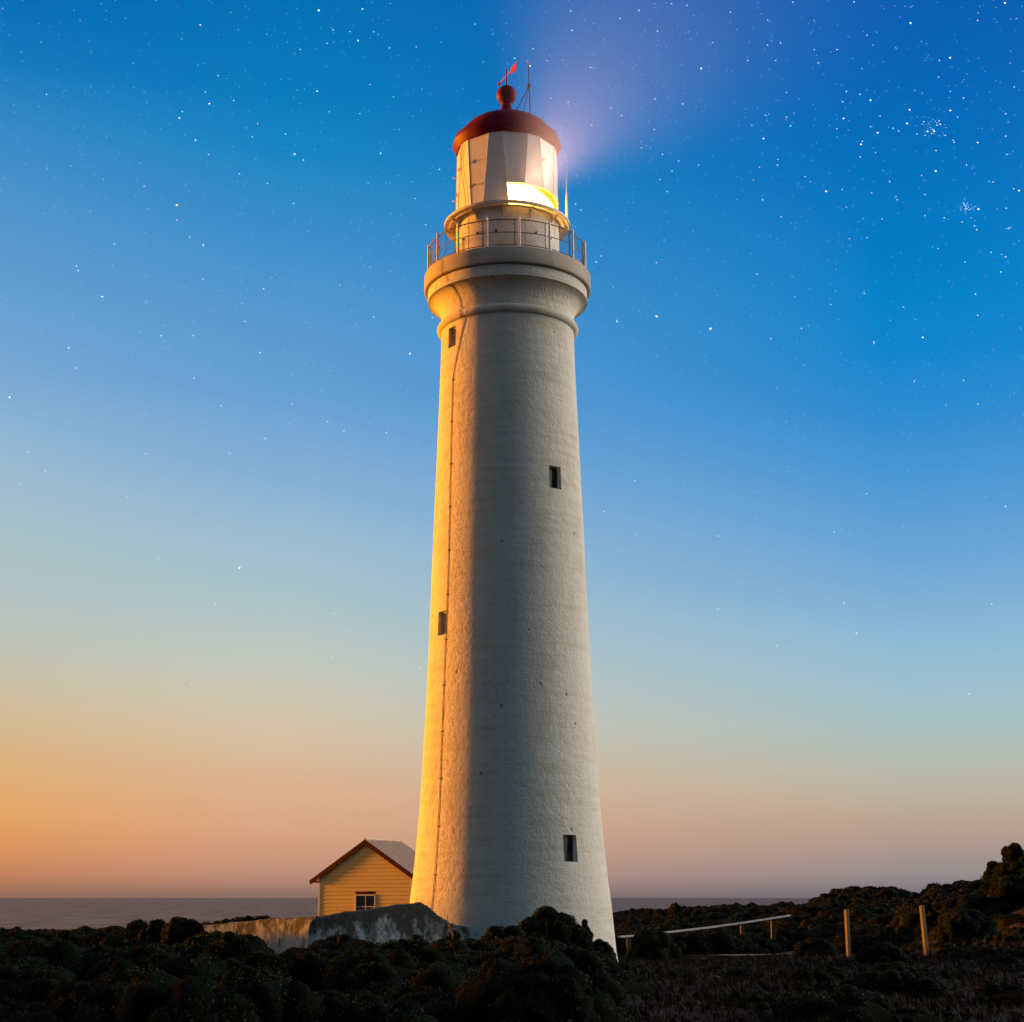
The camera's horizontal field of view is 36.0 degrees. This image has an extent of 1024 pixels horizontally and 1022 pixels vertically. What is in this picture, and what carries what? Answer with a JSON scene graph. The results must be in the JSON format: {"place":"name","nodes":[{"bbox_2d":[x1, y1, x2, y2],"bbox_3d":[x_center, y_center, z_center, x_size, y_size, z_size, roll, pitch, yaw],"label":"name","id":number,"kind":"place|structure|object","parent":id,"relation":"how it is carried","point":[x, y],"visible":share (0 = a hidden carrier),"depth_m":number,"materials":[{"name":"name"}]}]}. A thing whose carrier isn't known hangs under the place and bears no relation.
{"place":"outdoors","nodes":[
{"label":"outdoors","id":0,"kind":"place"},
{"bbox_2d":[0,898,810,929],"bbox_3d":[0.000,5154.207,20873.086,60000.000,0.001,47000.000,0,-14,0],"label":"sea","id":1,"kind":"structure","parent":0,"point":[50,913],"depth_m":5832.31,"materials":[{"name":"liquid"}]},
{"bbox_2d":[0,0,1023,897],"label":"sky","id":2,"kind":"structure","parent":0,"point":[122,776],"materials":[{"name":"blue"}]},
{"bbox_2d":[1,0,1020,797],"bbox_3d":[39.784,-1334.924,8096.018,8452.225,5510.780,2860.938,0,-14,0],"label":"stars","id":3,"kind":"object","parent":2,"relation":"in","point":[575,204],"visible":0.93,"depth_m":8633.17,"materials":[{"name":"white"}]},
{"bbox_2d":[693,951,793,955],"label":"path","id":4,"kind":"structure","parent":0,"point":[753,954],"depth_m":49.65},
{"bbox_2d":[618,907,1023,1021],"bbox_3d":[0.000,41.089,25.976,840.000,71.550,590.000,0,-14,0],"label":"ground","id":5,"kind":"structure","parent":0,"point":[1017,911],"depth_m":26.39,"materials":[{"name":"brown plant"}]},
{"bbox_2d":[138,919,165,944],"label":"bush","id":6,"kind":"object","parent":5,"relation":"on","point":[151,932],"visible":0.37,"depth_m":41.76,"materials":[{"name":"green plant"}]},
{"bbox_2d":[160,916,205,946],"bbox_3d":[-8.576,11.369,40.980,1.392,1.609,1.269,0,-14,0],"label":"bush","id":7,"kind":"object","parent":5,"relation":"on","point":[176,929],"visible":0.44,"depth_m":40.75,"materials":[{"name":"green plant"}]},
{"bbox_2d":[201,915,270,924],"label":"hedge","id":8,"kind":"object","parent":5,"relation":"on","point":[241,918],"visible":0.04,"depth_m":47.27,"materials":[{"name":"green plant"}]},
{"bbox_2d":[200,931,278,961],"bbox_3d":[-5.906,10.023,34.606,1.960,1.547,1.669,0,-14,0],"label":"bush","id":9,"kind":"object","parent":5,"relation":"on","point":[227,945],"visible":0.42,"depth_m":34.29,"materials":[{"name":"green plant"}]},
{"bbox_2d":[307,933,362,947],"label":"bush","id":10,"kind":"object","parent":5,"relation":"on","point":[345,938],"visible":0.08,"depth_m":36.00,"materials":[{"name":"green plant"}]},
{"bbox_2d":[203,902,475,953],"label":"boundary wall","id":11,"kind":"structure","parent":5,"relation":"on","point":[383,924],"depth_m":40.23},
{"bbox_2d":[309,838,414,915],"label":"cottage","id":12,"kind":"structure","parent":5,"relation":"on","point":[367,873],"depth_m":73.23,"materials":[{"name":"beige paint"}]},
{"bbox_2d":[355,894,375,909],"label":"window","id":13,"kind":"structure","parent":12,"relation":"in","point":[362,901],"depth_m":72.82,"materials":[{"name":"beige paint"}]},
{"bbox_2d":[407,934,428,943],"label":"bush","id":14,"kind":"object","parent":5,"relation":"on","point":[415,937],"visible":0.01,"depth_m":36.48,"materials":[{"name":"green plant"}]},
{"bbox_2d":[426,915,460,943],"bbox_3d":[-1.482,10.225,36.801,1.046,1.551,0.809,0,-14,0],"label":"bush","id":15,"kind":"object","parent":5,"relation":"on","point":[454,934],"visible":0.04,"depth_m":36.76,"materials":[{"name":"green plant"}]},
{"bbox_2d":[477,925,526,942],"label":"bush","id":16,"kind":"object","parent":5,"relation":"on","point":[502,932],"visible":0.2,"depth_m":35.76,"materials":[{"name":"green plant"}]},
{"bbox_2d":[0,903,1023,1021],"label":"coastal scrub","id":17,"kind":"object","parent":5,"relation":"on","point":[113,973],"visible":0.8,"depth_m":23.84,"materials":[{"name":"green plant"}]},
{"bbox_2d":[410,60,617,960],"bbox_3d":[-0.104,-0.424,46.432,6.240,28.204,6.240,0,-14,0],"label":"lighthouse","id":18,"kind":"object","parent":5,"relation":"on","point":[510,831],"visible":0.97,"depth_m":44.10,"materials":[{"name":"white paint"}]},
{"bbox_2d":[438,611,446,635],"bbox_3d":[-1.892,3.158,44.252,0.170,0.680,0.463,9,-17,-34],"label":"window","id":19,"kind":"structure","parent":18,"relation":"in","point":[442,619],"depth_m":44.40,"materials":[{"name":"brown glass"}]},
{"bbox_2d":[448,325,455,348],"bbox_3d":[-1.710,-5.116,46.461,0.156,0.630,0.441,9,-17,-33],"label":"window","id":20,"kind":"structure","parent":18,"relation":"in","point":[452,331],"depth_m":46.60,"materials":[{"name":"brown glass"}]},
{"bbox_2d":[507,181,524,204],"bbox_3d":[0.114,-9.494,47.095,0.544,0.738,0.089,2,-14,-10],"label":"lit window","id":21,"kind":"structure","parent":18,"relation":"in","point":[515,190],"depth_m":47.15,"materials":[{"name":"glass"}]},
{"bbox_2d":[523,183,543,205],"bbox_3d":[0.667,-9.442,47.320,0.776,0.739,0.090,9,-16,-31],"label":"lit window","id":22,"kind":"structure","parent":18,"relation":"in","point":[531,193],"depth_m":47.36,"materials":[{"name":"glass"}]},
{"bbox_2d":[543,188,554,206],"bbox_3d":[1.106,-9.349,47.710,0.089,0.737,0.544,-9,-17,34],"label":"lit window","id":23,"kind":"structure","parent":18,"relation":"in","point":[547,197],"depth_m":47.74,"materials":[{"name":"glass"}]},
{"bbox_2d":[549,465,560,489],"bbox_3d":[1.171,-0.938,44.924,0.414,0.674,0.247,11,-17,-37],"label":"window","id":24,"kind":"structure","parent":18,"relation":"in","point":[554,471],"depth_m":45.04,"materials":[{"name":"black glass"}]},
{"bbox_2d":[552,195,558,208],"bbox_3d":[1.334,-9.219,48.246,0.089,0.737,0.776,-3,-14,12],"label":"lit window","id":25,"kind":"structure","parent":18,"relation":"in","point":[553,201],"depth_m":48.19,"materials":[{"name":"glass"}]},
{"bbox_2d":[563,835,577,861],"bbox_3d":[1.490,9.013,42.070,0.468,0.708,0.286,10,-17,-36],"label":"window","id":26,"kind":"structure","parent":18,"relation":"in","point":[569,841],"depth_m":42.19,"materials":[{"name":"black glass"}]},
{"bbox_2d":[6,856,1023,955],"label":"hill scrub","id":27,"kind":"object","parent":5,"relation":"on","point":[999,889],"visible":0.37,"depth_m":61.20,"materials":[{"name":"black"}]},
{"bbox_2d":[517,905,591,949],"bbox_3d":[0.846,10.338,37.190,2.100,2.000,1.911,0,-14,0],"label":"bush","id":28,"kind":"object","parent":5,"relation":"on","point":[547,922],"visible":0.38,"depth_m":36.95,"materials":[{"name":"green plant"}]},
{"bbox_2d":[582,919,594,951],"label":"bush","id":29,"kind":"object","parent":5,"relation":"on","point":[586,927],"visible":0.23,"depth_m":38.25,"materials":[{"name":"green plant"}]},
{"bbox_2d":[594,939,615,957],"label":"bush","id":30,"kind":"object","parent":5,"relation":"on","point":[601,945],"visible":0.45,"depth_m":38.30,"materials":[{"name":"green plant"}]},
{"bbox_2d":[627,927,681,961],"bbox_3d":[4.014,12.526,44.868,1.454,1.316,1.446,13,-19,-43],"label":"bush","id":31,"kind":"object","parent":5,"relation":"on","point":[652,943],"visible":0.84,"depth_m":44.42,"materials":[{"name":"green plant"}]},
{"bbox_2d":[667,902,684,917],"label":"bush","id":32,"kind":"object","parent":5,"relation":"on","point":[674,909],"visible":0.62,"depth_m":96.69,"materials":[{"name":"green plant"}]},
{"bbox_2d":[618,915,790,952],"bbox_3d":[7.232,15.154,55.538,0.483,1.621,14.900,-8,-16,30],"label":"handrail fence","id":33,"kind":"object","parent":5,"relation":"on","point":[723,925],"visible":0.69,"depth_m":56.34,"materials":[{"name":"grey wood"}]},
{"bbox_2d":[789,936,841,957],"bbox_3d":[8.618,12.572,44.837,1.518,0.915,1.354,0,-14,0],"label":"bush","id":34,"kind":"object","parent":5,"relation":"on","point":[810,946],"visible":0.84,"depth_m":44.52,"materials":[{"name":"green plant"}]},
{"bbox_2d":[637,973,1019,1021],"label":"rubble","id":35,"kind":"object","parent":5,"relation":"on","point":[695,1001],"visible":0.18,"depth_m":27.64,"materials":[{"name":"stone"}]},
{"bbox_2d":[854,941,915,964],"bbox_3d":[9.591,11.480,40.414,1.561,0.880,1.198,0,-14,0],"label":"bush","id":36,"kind":"object","parent":5,"relation":"on","point":[886,952],"visible":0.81,"depth_m":40.13,"materials":[{"name":"green plant"}]},
{"bbox_2d":[844,905,1022,956],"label":"wire fence","id":37,"kind":"object","parent":5,"relation":"on","point":[923,930],"visible":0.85,"depth_m":42.12,"materials":[{"name":"black"}]},
{"bbox_2d":[936,908,999,943],"bbox_3d":[13.555,12.524,46.830,1.915,1.407,1.519,0,-14,0],"label":"bush","id":38,"kind":"object","parent":5,"relation":"on","point":[967,924],"visible":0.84,"depth_m":46.49,"materials":[{"name":"green plant"}]},
{"bbox_2d":[982,860,1000,877],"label":"bush","id":39,"kind":"object","parent":5,"relation":"on","point":[991,865],"visible":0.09,"depth_m":63.17,"materials":[{"name":"green plant"}]},
{"bbox_2d":[1001,842,1023,861],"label":"bush","id":40,"kind":"object","parent":5,"relation":"on","point":[1012,850],"visible":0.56,"depth_m":62.24,"materials":[{"name":"green plant"}]}
]}

